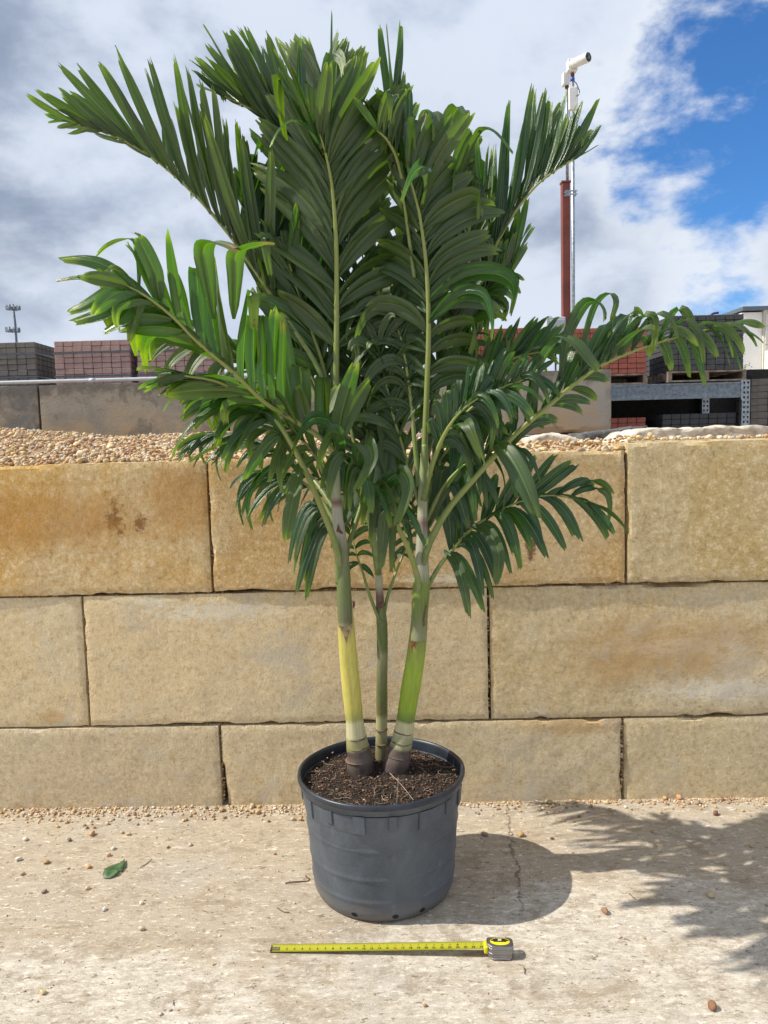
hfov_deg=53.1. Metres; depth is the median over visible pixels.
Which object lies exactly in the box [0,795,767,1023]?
ground
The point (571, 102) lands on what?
camera post
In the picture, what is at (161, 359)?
paver stack
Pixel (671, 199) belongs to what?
sky
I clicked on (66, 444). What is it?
gravel
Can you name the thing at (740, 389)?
storage rack
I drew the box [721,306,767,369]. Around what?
white building
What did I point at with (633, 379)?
pallet
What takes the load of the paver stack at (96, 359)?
on the ground
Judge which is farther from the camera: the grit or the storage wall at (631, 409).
the storage wall at (631, 409)
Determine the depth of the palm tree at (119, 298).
2.39 m
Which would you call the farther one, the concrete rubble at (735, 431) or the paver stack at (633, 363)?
the paver stack at (633, 363)
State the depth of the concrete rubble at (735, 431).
4.08 m
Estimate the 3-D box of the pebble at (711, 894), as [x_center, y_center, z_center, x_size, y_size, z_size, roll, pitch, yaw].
[1.167,1.366,2.744,0.028,0.018,0.026,-2,5,0]
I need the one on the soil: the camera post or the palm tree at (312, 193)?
the palm tree at (312, 193)
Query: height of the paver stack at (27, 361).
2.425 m
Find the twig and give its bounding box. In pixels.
[285,875,309,883]
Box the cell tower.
[5,304,20,342]
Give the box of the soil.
[303,748,459,817]
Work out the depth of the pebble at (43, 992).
2.34 m
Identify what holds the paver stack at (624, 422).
on the ground
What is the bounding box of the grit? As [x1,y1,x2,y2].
[0,453,767,1023]
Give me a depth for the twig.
2.90 m
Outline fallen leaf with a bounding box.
[103,859,124,877]
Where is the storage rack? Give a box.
[610,380,749,425]
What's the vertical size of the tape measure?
0.048 m
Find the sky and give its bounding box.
[0,0,767,435]
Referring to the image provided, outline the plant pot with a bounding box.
[297,736,464,921]
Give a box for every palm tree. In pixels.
[26,11,408,776]
[56,219,481,760]
[316,21,764,774]
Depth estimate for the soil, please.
2.81 m
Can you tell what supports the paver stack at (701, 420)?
on the ground
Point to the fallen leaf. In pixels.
(110, 871)
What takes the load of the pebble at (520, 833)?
on the ground
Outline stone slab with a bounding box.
[567,425,647,439]
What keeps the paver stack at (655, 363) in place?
on the pallet at (713, 375)
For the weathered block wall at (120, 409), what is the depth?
7.40 m
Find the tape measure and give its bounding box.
[270,937,513,959]
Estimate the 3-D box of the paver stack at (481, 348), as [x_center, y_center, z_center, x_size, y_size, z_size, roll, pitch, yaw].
[1.203,-1.742,8.577,0.914,0.525,0.506,-2,5,0]
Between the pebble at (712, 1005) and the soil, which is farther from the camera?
the soil
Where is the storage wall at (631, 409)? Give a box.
[611,369,767,425]
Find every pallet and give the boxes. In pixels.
[611,373,647,384]
[647,369,746,383]
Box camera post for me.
[544,52,590,370]
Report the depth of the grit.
3.46 m
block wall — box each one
[0,369,610,437]
[0,438,767,808]
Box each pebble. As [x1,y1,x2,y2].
[40,989,46,994]
[517,831,523,836]
[601,907,607,914]
[707,892,715,897]
[708,1000,716,1010]
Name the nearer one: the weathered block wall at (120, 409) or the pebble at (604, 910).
the pebble at (604, 910)
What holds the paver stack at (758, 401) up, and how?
on the ground
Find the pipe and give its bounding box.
[0,374,247,384]
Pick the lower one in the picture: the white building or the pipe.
the pipe
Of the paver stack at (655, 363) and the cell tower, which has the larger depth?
the cell tower
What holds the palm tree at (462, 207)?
in the soil
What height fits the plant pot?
0.446 m
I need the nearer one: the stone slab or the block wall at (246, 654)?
the block wall at (246, 654)
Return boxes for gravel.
[0,427,767,466]
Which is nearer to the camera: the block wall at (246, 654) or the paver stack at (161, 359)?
the block wall at (246, 654)
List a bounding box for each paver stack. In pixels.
[0,342,56,385]
[53,340,138,384]
[137,346,224,382]
[471,328,531,371]
[563,417,645,434]
[569,327,645,373]
[642,413,735,427]
[645,314,744,376]
[736,379,767,425]
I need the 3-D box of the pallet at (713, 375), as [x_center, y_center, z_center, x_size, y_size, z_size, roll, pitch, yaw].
[3.459,-1.502,8.727,0.843,0.115,1.002,-2,5,0]
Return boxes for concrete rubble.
[521,432,576,444]
[602,425,767,441]

